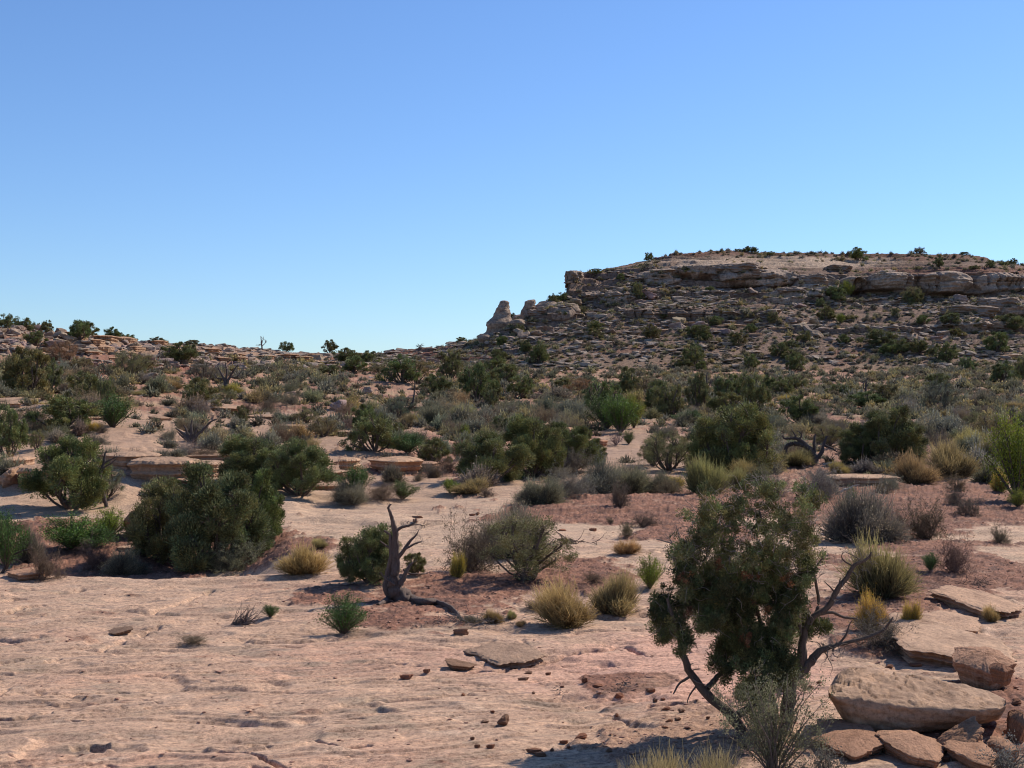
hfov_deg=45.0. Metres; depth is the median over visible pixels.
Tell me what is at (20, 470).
sandstone ledge
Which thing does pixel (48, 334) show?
talus block
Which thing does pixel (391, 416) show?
sagebrush
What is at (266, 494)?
juniper tree
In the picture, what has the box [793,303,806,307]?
talus block
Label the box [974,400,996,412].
sagebrush
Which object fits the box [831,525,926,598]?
rabbitbrush
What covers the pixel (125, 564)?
sagebrush
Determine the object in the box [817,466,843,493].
sagebrush
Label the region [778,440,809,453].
sagebrush
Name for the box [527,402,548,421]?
sagebrush
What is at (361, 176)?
sky
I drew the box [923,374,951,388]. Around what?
juniper tree
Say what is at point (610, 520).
sagebrush
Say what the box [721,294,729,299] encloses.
talus block
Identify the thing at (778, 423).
sagebrush
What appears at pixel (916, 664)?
stone
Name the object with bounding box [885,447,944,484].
rabbitbrush
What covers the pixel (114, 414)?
leafy shrub
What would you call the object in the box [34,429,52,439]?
sagebrush
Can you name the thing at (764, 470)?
sagebrush
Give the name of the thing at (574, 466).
sagebrush
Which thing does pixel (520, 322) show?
rock pillar
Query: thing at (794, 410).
juniper tree
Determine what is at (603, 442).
boulder
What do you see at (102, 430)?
sagebrush
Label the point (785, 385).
juniper tree
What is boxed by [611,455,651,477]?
sagebrush
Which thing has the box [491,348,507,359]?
juniper tree
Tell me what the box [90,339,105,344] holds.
outcrop block
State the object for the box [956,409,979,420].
sagebrush
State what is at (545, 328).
talus block
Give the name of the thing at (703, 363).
juniper tree
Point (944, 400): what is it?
shrub
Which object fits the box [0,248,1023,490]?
distant brush
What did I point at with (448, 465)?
sagebrush
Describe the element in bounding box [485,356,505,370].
juniper tree
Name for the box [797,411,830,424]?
sagebrush
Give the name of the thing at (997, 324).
talus block
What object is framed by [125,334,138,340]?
juniper tree
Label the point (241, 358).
outcrop block
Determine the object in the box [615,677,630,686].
dead twigs
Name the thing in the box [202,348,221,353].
outcrop block
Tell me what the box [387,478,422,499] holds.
leafy shrub
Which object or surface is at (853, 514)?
sagebrush
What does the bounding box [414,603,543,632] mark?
dead twigs
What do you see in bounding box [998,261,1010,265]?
juniper tree
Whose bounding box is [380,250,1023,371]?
mesa
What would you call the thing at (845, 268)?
rock mass
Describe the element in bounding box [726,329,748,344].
juniper tree
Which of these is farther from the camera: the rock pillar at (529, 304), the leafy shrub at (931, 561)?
the rock pillar at (529, 304)
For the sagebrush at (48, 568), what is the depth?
25.08 m
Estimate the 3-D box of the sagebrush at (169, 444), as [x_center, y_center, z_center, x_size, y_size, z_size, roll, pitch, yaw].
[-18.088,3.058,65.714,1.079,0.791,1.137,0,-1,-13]
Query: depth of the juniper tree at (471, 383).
128.03 m
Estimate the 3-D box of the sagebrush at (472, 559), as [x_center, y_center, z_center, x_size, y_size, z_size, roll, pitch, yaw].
[-0.729,3.420,25.430,1.845,2.083,1.542,0,-1,-15]
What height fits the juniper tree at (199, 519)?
3.084 m
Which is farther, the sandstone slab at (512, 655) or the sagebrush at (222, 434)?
the sagebrush at (222, 434)
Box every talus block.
[0,330,5,337]
[7,338,19,344]
[10,328,20,334]
[24,344,36,349]
[37,347,54,352]
[44,331,53,336]
[44,340,63,346]
[51,331,66,337]
[53,338,70,345]
[55,328,66,331]
[59,334,77,340]
[77,347,88,351]
[126,342,140,347]
[142,345,155,350]
[144,372,161,379]
[160,358,173,361]
[168,360,180,367]
[215,362,228,368]
[311,354,323,360]
[329,399,346,409]
[362,387,372,393]
[513,328,522,334]
[517,331,532,338]
[530,330,542,335]
[536,326,553,331]
[568,323,579,328]
[570,298,581,305]
[604,329,616,334]
[634,299,648,304]
[638,302,652,306]
[642,291,656,299]
[666,304,675,308]
[668,322,685,328]
[672,317,685,323]
[692,321,704,324]
[717,329,730,333]
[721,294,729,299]
[725,300,737,303]
[747,287,756,293]
[766,309,777,314]
[784,316,796,322]
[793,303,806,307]
[796,322,806,328]
[803,325,811,331]
[809,318,819,323]
[810,330,823,337]
[815,327,828,331]
[931,335,943,339]
[936,330,949,335]
[953,294,967,301]
[990,321,1003,327]
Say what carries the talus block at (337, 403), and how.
on the ground
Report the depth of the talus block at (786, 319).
238.07 m
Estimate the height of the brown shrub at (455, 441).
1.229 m
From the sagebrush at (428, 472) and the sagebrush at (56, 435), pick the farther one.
the sagebrush at (56, 435)
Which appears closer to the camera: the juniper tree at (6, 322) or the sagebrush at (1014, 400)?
the sagebrush at (1014, 400)
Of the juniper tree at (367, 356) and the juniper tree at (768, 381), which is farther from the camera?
the juniper tree at (367, 356)
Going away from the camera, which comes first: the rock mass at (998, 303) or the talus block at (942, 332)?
the talus block at (942, 332)
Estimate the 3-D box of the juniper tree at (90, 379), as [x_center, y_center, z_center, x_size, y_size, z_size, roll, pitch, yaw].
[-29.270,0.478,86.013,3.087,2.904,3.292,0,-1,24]
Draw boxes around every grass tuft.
[269,538,337,575]
[310,536,329,547]
[515,619,525,626]
[521,567,600,629]
[610,537,642,554]
[616,757,671,767]
[617,737,753,767]
[726,458,756,474]
[899,594,924,619]
[980,604,999,621]
[989,470,1008,491]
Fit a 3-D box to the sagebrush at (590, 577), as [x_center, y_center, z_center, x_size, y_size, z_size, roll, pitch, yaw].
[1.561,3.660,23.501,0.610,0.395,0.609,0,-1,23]
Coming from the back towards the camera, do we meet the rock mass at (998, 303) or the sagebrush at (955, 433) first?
the rock mass at (998, 303)
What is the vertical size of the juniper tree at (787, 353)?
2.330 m
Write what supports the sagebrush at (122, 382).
on the ground
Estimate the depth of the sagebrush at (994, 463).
53.10 m
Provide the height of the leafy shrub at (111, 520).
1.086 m
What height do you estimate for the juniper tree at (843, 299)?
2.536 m
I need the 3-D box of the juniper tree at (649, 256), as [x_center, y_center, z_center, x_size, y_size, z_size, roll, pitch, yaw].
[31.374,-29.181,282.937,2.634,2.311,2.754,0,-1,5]
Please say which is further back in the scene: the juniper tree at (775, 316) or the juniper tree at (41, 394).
the juniper tree at (775, 316)
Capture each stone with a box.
[400,674,412,678]
[453,628,468,635]
[486,744,494,748]
[497,714,508,725]
[518,677,528,680]
[525,747,542,752]
[534,751,546,756]
[575,733,586,738]
[581,676,587,682]
[592,683,602,686]
[615,692,623,697]
[646,688,654,691]
[909,663,921,666]
[943,757,950,762]
[1011,698,1020,704]
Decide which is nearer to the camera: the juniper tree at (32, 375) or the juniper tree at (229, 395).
the juniper tree at (32, 375)
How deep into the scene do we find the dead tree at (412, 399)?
99.49 m
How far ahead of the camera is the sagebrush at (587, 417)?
101.09 m
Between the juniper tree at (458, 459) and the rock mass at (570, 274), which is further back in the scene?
the rock mass at (570, 274)
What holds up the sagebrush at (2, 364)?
on the ground
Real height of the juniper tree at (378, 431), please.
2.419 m
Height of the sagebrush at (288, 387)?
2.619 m
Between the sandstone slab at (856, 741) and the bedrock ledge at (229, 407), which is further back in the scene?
the bedrock ledge at (229, 407)
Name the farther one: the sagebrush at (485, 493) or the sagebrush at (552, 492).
the sagebrush at (485, 493)
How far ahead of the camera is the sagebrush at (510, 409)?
104.25 m
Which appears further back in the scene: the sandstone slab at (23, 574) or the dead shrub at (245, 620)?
the sandstone slab at (23, 574)
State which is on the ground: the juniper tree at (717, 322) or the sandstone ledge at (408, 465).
the sandstone ledge at (408, 465)
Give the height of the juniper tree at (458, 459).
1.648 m
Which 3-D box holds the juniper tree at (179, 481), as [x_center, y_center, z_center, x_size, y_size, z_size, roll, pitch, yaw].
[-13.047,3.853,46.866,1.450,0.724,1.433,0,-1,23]
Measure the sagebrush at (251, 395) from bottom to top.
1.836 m
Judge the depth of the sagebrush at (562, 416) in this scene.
94.90 m
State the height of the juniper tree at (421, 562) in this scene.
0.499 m
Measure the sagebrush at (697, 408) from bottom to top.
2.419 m
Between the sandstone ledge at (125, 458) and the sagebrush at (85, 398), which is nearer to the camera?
the sandstone ledge at (125, 458)
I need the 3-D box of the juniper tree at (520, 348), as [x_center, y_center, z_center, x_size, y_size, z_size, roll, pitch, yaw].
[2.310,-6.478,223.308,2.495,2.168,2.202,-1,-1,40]
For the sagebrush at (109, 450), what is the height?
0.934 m
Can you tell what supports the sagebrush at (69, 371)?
on the ground
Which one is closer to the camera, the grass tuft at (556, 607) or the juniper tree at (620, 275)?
the grass tuft at (556, 607)
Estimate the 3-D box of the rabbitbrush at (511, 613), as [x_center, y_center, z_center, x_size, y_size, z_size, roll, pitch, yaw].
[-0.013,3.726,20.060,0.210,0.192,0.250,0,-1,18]
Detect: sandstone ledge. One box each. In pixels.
[0,464,23,487]
[3,456,35,464]
[16,464,50,491]
[98,451,161,468]
[127,456,202,480]
[200,460,227,476]
[338,457,360,471]
[368,456,422,475]
[422,461,439,467]
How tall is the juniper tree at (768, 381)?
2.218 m
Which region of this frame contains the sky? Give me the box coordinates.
[0,0,1023,352]
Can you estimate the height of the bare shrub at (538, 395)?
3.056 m
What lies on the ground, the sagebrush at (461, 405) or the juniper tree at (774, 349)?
the sagebrush at (461, 405)
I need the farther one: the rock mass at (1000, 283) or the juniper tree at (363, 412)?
the rock mass at (1000, 283)
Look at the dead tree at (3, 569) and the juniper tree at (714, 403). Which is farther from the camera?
the juniper tree at (714, 403)
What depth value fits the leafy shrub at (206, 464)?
48.77 m
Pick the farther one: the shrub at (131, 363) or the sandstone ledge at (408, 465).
the shrub at (131, 363)
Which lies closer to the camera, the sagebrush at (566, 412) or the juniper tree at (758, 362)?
the sagebrush at (566, 412)
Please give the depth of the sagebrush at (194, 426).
74.32 m
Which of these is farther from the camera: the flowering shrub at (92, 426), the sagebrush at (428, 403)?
the sagebrush at (428, 403)
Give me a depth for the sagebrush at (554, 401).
113.60 m
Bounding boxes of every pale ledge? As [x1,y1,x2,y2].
[749,333,761,335]
[765,327,785,329]
[1000,354,1021,356]
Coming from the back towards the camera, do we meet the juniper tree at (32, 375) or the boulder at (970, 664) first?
the juniper tree at (32, 375)
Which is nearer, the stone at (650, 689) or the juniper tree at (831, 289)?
the stone at (650, 689)
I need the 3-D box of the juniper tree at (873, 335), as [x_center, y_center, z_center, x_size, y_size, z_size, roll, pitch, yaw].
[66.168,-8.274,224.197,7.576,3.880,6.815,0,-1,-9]
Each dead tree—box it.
[1,548,31,572]
[55,439,119,506]
[175,417,216,442]
[211,358,244,387]
[257,336,267,349]
[377,504,461,619]
[393,382,415,416]
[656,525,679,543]
[780,426,843,464]
[862,378,868,395]
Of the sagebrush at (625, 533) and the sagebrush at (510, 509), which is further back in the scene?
the sagebrush at (510, 509)
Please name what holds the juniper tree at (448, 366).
on the ground
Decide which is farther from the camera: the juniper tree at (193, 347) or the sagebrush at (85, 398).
the juniper tree at (193, 347)
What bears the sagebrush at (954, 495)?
on the ground
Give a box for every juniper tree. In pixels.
[0,313,12,328]
[0,374,14,387]
[0,403,29,457]
[4,345,52,391]
[12,316,37,330]
[17,432,113,509]
[21,330,48,345]
[22,394,104,431]
[28,428,44,449]
[35,389,48,400]
[38,320,53,332]
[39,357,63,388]
[63,370,109,398]
[66,357,94,367]
[67,319,91,339]
[79,320,100,336]
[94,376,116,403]
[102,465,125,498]
[103,326,120,336]
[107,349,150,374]
[120,475,210,564]
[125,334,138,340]
[127,537,153,557]
[135,354,158,369]
[146,476,187,487]
[150,336,164,340]
[160,341,198,361]
[161,460,275,573]
[180,343,201,355]
[181,377,221,406]
[184,340,198,344]
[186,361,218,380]
[215,433,289,482]
[218,389,237,400]
[228,466,285,545]
[230,405,249,421]
[254,447,290,487]
[263,436,336,496]
[278,341,294,351]
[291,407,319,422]
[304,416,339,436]
[318,364,343,374]
[321,339,338,352]
[330,347,361,361]
[334,522,402,584]
[337,411,402,451]
[341,355,368,372]
[351,403,375,424]
[360,350,380,361]
[368,363,389,373]
[373,353,422,382]
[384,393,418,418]
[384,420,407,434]
[404,552,426,574]
[406,358,430,383]
[417,436,452,461]
[419,372,452,393]
[436,348,463,375]
[451,429,536,481]
[455,442,485,461]
[456,337,465,342]
[456,361,499,400]
[483,386,499,407]
[484,370,503,396]
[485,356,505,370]
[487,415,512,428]
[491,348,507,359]
[492,363,520,383]
[496,337,506,345]
[497,335,507,344]
[501,412,567,478]
[505,374,534,397]
[512,323,524,332]
[517,342,530,352]
[520,340,531,351]
[525,340,550,361]
[530,344,548,362]
[546,420,603,471]
[547,293,557,301]
[553,378,570,387]
[557,292,566,300]
[579,377,626,410]
[580,306,586,312]
[584,326,604,337]
[584,437,606,459]
[586,320,604,329]
[587,429,592,438]
[590,268,601,273]
[615,273,624,279]
[617,366,642,395]
[632,281,644,297]
[635,376,658,390]
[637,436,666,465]
[638,467,902,733]
[640,323,661,338]
[642,379,670,411]
[644,252,654,260]
[651,380,687,417]
[659,311,670,317]
[671,357,693,367]
[681,345,705,364]
[684,325,696,335]
[684,371,710,406]
[685,400,782,472]
[688,415,719,464]
[690,340,705,357]
[691,324,711,337]
[695,361,706,369]
[700,333,712,340]
[705,391,743,414]
[709,318,721,324]
[709,374,738,399]
[710,315,723,324]
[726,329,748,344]
[731,374,747,395]
[739,371,771,410]
[743,323,758,332]
[743,353,760,366]
[744,356,756,368]
[758,374,776,389]
[766,251,775,255]
[767,311,779,322]
[767,342,793,356]
[769,376,795,393]
[775,394,820,423]
[780,349,800,359]
[782,338,800,347]
[784,352,806,370]
[787,375,808,389]
[796,330,811,342]
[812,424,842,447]
[815,297,825,306]
[816,306,836,319]
[824,384,848,393]
[825,291,846,300]
[826,284,846,299]
[833,257,845,260]
[836,334,849,343]
[837,422,889,463]
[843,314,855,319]
[843,391,887,407]
[848,247,868,260]
[851,403,929,461]
[857,328,900,346]
[868,382,899,398]
[878,343,897,354]
[888,337,910,353]
[891,306,899,315]
[900,286,923,301]
[903,289,924,303]
[903,342,918,353]
[909,338,929,353]
[913,247,925,253]
[915,315,930,324]
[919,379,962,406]
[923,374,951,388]
[927,345,936,355]
[930,257,943,266]
[931,341,959,360]
[939,312,961,323]
[948,328,966,335]
[958,355,975,369]
[962,410,987,425]
[966,360,978,366]
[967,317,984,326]
[969,265,980,268]
[982,331,1010,352]
[984,260,994,267]
[988,360,1023,381]
[992,313,1023,328]
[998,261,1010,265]
[1003,411,1023,421]
[1009,258,1017,264]
[1014,358,1023,379]
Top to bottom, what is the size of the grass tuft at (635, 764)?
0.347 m
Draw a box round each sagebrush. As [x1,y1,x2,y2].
[0,348,17,374]
[0,378,17,396]
[0,449,8,465]
[0,453,26,474]
[5,408,23,418]
[9,516,30,533]
[13,522,47,561]
[18,404,48,420]
[19,416,45,431]
[27,534,70,582]
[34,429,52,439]
[41,420,75,434]
[45,426,67,441]
[46,353,66,371]
[54,366,80,378]
[58,381,68,390]
[68,393,104,417]
[70,385,105,402]
[71,415,92,435]
[74,527,117,571]
[75,359,99,379]
[87,426,111,444]
[95,421,110,432]
[97,444,120,459]
[97,544,151,575]
[103,383,136,397]
[111,371,130,388]
[115,390,139,410]
[128,399,144,406]
[136,350,155,364]
[138,370,155,384]
[142,370,169,391]
[153,420,178,440]
[153,446,170,456]
[158,397,177,404]
[161,407,184,417]
[162,436,178,448]
[168,446,187,456]
[170,390,208,412]
[170,414,195,430]
[172,415,203,426]
[173,633,208,646]
[177,438,197,454]
[181,406,200,418]
[184,396,217,415]
[186,410,207,424]
[187,421,212,434]
[190,442,218,459]
[195,428,224,449]
[198,532,266,576]
[212,423,231,442]
[228,412,249,430]
[235,427,256,437]
[240,387,267,402]
[240,398,256,412]
[255,395,283,410]
[258,426,282,444]
[262,388,280,401]
[263,406,275,413]
[264,415,300,442]
[267,416,291,431]
[271,408,297,421]
[277,377,300,391]
[277,388,299,404]
[279,391,299,400]
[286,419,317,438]
[300,385,324,402]
[306,433,323,446]
[313,414,337,434]
[326,477,370,504]
[329,397,359,414]
[337,413,358,429]
[339,390,360,408]
[364,395,384,410]
[365,477,406,503]
[375,406,400,422]
[379,460,407,482]
[392,423,417,447]
[402,426,430,445]
[412,471,426,481]
[415,401,450,424]
[417,396,444,410]
[418,457,449,477]
[418,460,431,473]
[426,386,447,401]
[427,465,439,477]
[428,411,448,428]
[431,390,457,404]
[431,422,454,435]
[431,501,514,573]
[434,437,454,453]
[436,454,457,473]
[438,396,455,409]
[441,412,462,428]
[441,416,461,428]
[442,416,462,427]
[447,401,476,423]
[448,398,469,413]
[448,419,472,434]
[449,388,478,403]
[453,430,471,441]
[453,612,492,623]
[456,462,501,486]
[463,414,487,433]
[469,409,492,423]
[472,423,501,433]
[472,490,550,559]
[473,404,494,421]
[473,424,499,436]
[478,483,497,496]
[492,396,519,417]
[494,400,506,409]
[494,418,506,431]
[501,395,521,409]
[507,502,524,512]
[509,470,573,504]
[511,489,554,505]
[522,599,538,611]
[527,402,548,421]
[530,393,559,414]
[531,401,556,423]
[537,395,564,405]
[540,383,572,399]
[541,441,593,475]
[543,453,596,498]
[548,405,575,422]
[549,465,583,478]
[552,396,588,421]
[557,415,591,428]
[557,415,593,432]
[561,406,578,420]
[573,449,624,493]
[574,442,607,464]
[580,410,595,420]
[582,569,608,583]
[602,517,613,522]
[605,472,632,508]
[610,461,656,493]
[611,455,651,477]
[615,517,635,536]
[622,388,644,403]
[627,510,663,527]
[642,406,662,418]
[642,468,680,492]
[647,420,677,439]
[647,472,684,493]
[659,422,680,436]
[671,413,692,424]
[674,409,698,425]
[680,401,700,411]
[684,416,699,439]
[694,403,710,414]
[707,408,725,420]
[743,465,792,496]
[746,458,776,481]
[762,407,784,421]
[766,452,786,474]
[767,411,792,428]
[769,434,811,449]
[770,450,790,472]
[773,440,800,454]
[774,427,785,439]
[774,434,812,452]
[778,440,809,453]
[784,420,809,435]
[787,394,812,407]
[792,412,818,433]
[795,456,847,498]
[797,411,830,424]
[814,402,831,409]
[814,419,846,434]
[815,470,916,544]
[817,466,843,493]
[822,414,848,427]
[840,595,923,658]
[847,456,885,473]
[862,403,888,419]
[868,437,918,465]
[870,477,893,493]
[874,454,898,472]
[876,469,905,489]
[885,500,907,527]
[890,384,917,401]
[893,487,954,539]
[896,391,920,405]
[901,398,915,407]
[915,414,941,438]
[915,448,931,464]
[923,407,967,435]
[925,424,954,445]
[933,470,967,491]
[933,529,979,575]
[943,482,970,505]
[946,427,960,438]
[952,404,971,417]
[952,435,970,451]
[952,494,989,516]
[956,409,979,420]
[956,421,971,439]
[960,440,994,470]
[964,393,987,403]
[964,429,990,452]
[967,456,1005,483]
[968,385,986,398]
[974,384,999,404]
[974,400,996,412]
[981,432,1013,459]
[984,455,1004,475]
[986,409,1013,428]
[988,518,1013,543]
[1000,395,1022,403]
[1011,413,1023,428]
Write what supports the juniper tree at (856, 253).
on the mesa
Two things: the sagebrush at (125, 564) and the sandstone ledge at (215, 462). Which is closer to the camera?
the sagebrush at (125, 564)
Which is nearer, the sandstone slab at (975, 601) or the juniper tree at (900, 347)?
the sandstone slab at (975, 601)
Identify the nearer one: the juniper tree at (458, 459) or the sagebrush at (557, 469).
the sagebrush at (557, 469)
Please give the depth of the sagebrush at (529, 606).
21.07 m
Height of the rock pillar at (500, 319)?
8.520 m
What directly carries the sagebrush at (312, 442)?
on the ground
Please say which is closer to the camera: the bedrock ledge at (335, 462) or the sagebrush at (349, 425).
the bedrock ledge at (335, 462)
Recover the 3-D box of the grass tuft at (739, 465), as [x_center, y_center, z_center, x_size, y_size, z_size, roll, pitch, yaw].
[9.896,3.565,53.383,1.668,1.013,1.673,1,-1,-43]
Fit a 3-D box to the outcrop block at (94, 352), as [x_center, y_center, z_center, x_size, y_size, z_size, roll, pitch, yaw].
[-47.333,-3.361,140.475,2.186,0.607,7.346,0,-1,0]
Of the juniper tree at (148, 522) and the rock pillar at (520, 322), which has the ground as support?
the juniper tree at (148, 522)
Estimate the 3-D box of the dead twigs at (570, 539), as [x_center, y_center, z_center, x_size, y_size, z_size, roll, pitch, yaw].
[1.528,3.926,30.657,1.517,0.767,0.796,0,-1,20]
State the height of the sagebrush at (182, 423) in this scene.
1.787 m
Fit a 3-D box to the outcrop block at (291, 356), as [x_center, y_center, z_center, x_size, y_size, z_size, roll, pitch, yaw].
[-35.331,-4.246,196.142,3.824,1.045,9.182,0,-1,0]
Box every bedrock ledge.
[0,402,20,407]
[56,446,152,454]
[89,416,103,419]
[148,415,171,420]
[177,478,218,490]
[186,452,229,459]
[207,403,239,412]
[247,414,302,421]
[312,481,337,489]
[312,484,341,490]
[328,460,338,464]
[328,469,349,480]
[337,430,370,435]
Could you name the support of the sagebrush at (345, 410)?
on the ground
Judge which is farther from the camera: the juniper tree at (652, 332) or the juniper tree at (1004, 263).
the juniper tree at (1004, 263)
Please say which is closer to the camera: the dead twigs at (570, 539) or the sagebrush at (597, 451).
the dead twigs at (570, 539)
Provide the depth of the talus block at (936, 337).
227.37 m
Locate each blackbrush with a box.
[709,658,841,767]
[786,734,850,767]
[974,723,1023,767]
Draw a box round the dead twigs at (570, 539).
[552,531,606,544]
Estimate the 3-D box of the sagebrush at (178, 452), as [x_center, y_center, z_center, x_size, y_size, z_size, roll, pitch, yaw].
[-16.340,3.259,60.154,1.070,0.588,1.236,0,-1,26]
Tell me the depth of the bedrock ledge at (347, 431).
81.34 m
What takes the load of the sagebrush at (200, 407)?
on the ground
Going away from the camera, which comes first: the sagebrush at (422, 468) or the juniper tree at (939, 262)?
the sagebrush at (422, 468)
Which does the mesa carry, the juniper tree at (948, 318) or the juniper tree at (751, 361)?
the juniper tree at (948, 318)
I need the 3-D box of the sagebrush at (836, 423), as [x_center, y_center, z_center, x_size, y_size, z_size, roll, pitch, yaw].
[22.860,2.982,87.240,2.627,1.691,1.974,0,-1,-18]
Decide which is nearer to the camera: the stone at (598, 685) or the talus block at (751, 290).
the stone at (598, 685)
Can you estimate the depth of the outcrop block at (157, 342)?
196.04 m
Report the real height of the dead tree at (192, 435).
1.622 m
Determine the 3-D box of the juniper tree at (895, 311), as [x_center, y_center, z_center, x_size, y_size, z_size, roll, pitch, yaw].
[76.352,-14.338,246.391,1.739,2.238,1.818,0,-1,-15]
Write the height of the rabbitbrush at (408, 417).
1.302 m
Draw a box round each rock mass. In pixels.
[527,309,547,316]
[564,270,583,288]
[583,291,603,299]
[604,291,621,297]
[618,308,654,312]
[625,277,640,281]
[648,268,677,272]
[712,263,733,270]
[724,262,760,275]
[746,350,760,353]
[759,275,785,278]
[775,287,806,292]
[797,273,828,286]
[824,264,852,271]
[869,325,901,332]
[871,272,913,290]
[899,326,913,332]
[925,293,943,297]
[935,277,960,285]
[939,305,999,317]
[976,297,1018,310]
[987,279,1017,286]
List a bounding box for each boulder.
[599,440,607,445]
[829,667,1005,732]
[952,646,1016,689]
[1006,709,1023,742]
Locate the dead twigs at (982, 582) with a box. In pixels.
[939,573,1008,587]
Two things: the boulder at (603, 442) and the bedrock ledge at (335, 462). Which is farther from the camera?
the boulder at (603, 442)
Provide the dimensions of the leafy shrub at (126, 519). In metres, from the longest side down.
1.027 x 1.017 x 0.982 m
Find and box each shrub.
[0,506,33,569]
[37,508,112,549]
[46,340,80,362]
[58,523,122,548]
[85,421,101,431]
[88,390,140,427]
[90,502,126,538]
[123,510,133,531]
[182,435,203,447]
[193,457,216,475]
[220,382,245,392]
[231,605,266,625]
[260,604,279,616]
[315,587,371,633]
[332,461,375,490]
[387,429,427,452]
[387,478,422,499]
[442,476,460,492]
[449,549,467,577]
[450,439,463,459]
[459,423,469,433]
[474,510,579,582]
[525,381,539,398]
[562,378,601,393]
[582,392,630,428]
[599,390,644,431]
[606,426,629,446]
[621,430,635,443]
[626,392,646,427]
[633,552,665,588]
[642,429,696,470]
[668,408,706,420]
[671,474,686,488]
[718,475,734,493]
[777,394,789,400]
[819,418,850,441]
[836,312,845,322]
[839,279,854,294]
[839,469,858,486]
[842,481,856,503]
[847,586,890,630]
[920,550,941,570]
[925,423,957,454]
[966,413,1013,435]
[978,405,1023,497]
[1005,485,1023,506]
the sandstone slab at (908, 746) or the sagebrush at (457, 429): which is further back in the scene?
the sagebrush at (457, 429)
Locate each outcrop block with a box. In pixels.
[85,351,107,354]
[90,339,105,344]
[92,335,119,342]
[98,345,114,354]
[118,336,136,343]
[129,346,145,351]
[150,340,167,344]
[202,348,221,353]
[218,357,232,361]
[236,357,247,360]
[257,355,275,358]
[277,354,299,358]
[296,356,313,360]
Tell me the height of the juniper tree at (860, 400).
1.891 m
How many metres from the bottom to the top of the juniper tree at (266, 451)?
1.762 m
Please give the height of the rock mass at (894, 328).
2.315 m
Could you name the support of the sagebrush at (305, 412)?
on the ground
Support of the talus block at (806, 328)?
on the mesa
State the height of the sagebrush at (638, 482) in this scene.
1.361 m
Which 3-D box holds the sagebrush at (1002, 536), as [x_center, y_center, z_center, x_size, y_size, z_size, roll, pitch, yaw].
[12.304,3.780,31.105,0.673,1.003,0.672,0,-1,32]
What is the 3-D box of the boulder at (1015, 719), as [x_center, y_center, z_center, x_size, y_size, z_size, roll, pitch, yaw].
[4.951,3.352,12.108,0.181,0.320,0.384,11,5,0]
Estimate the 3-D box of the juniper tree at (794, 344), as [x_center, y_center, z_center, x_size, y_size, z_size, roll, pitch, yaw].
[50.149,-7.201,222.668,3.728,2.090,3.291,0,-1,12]
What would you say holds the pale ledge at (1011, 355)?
on the mesa
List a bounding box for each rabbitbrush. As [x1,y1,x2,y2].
[131,390,146,394]
[167,377,184,389]
[395,410,421,425]
[445,475,492,493]
[450,404,475,414]
[482,607,505,623]
[506,610,517,619]
[586,563,644,616]
[681,451,732,494]
[722,465,750,487]
[777,446,815,465]
[825,458,852,473]
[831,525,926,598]
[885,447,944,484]
[921,432,983,477]
[951,424,995,445]
[961,436,997,462]
[1005,401,1023,408]
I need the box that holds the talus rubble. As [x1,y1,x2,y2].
[0,266,1023,401]
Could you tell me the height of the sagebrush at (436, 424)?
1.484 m
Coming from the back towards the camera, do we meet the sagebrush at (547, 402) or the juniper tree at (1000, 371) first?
the juniper tree at (1000, 371)
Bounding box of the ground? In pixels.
[0,327,1023,767]
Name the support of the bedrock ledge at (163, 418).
on the ground
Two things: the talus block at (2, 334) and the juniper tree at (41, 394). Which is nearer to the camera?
the juniper tree at (41, 394)
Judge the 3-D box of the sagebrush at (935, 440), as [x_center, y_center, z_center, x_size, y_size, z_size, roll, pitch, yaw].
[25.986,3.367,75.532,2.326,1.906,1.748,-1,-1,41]
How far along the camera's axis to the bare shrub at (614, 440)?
77.53 m
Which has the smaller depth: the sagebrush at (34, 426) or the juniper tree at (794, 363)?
the sagebrush at (34, 426)
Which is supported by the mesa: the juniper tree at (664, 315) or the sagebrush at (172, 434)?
the juniper tree at (664, 315)
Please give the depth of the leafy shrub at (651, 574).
23.20 m
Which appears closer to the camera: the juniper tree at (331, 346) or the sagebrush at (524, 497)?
the sagebrush at (524, 497)
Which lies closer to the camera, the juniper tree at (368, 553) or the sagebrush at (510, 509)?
the juniper tree at (368, 553)
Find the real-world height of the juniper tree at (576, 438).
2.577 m
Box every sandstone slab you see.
[6,567,44,580]
[108,626,132,635]
[117,545,131,550]
[444,658,476,670]
[463,641,547,668]
[811,719,885,761]
[814,474,899,486]
[875,729,944,767]
[878,623,1016,666]
[889,612,953,626]
[921,610,980,633]
[927,585,1023,619]
[936,716,983,750]
[943,740,995,767]
[987,736,1017,761]
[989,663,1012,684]
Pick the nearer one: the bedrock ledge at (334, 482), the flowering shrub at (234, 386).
the bedrock ledge at (334, 482)
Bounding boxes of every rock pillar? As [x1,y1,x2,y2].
[477,333,490,342]
[485,300,511,335]
[509,319,525,326]
[519,299,535,318]
[535,301,556,308]
[567,303,580,312]
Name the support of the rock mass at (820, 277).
on the mesa
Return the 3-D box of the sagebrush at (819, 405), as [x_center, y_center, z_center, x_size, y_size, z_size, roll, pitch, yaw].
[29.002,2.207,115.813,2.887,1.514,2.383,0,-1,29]
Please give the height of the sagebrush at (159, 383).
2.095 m
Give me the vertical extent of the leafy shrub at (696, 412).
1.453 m

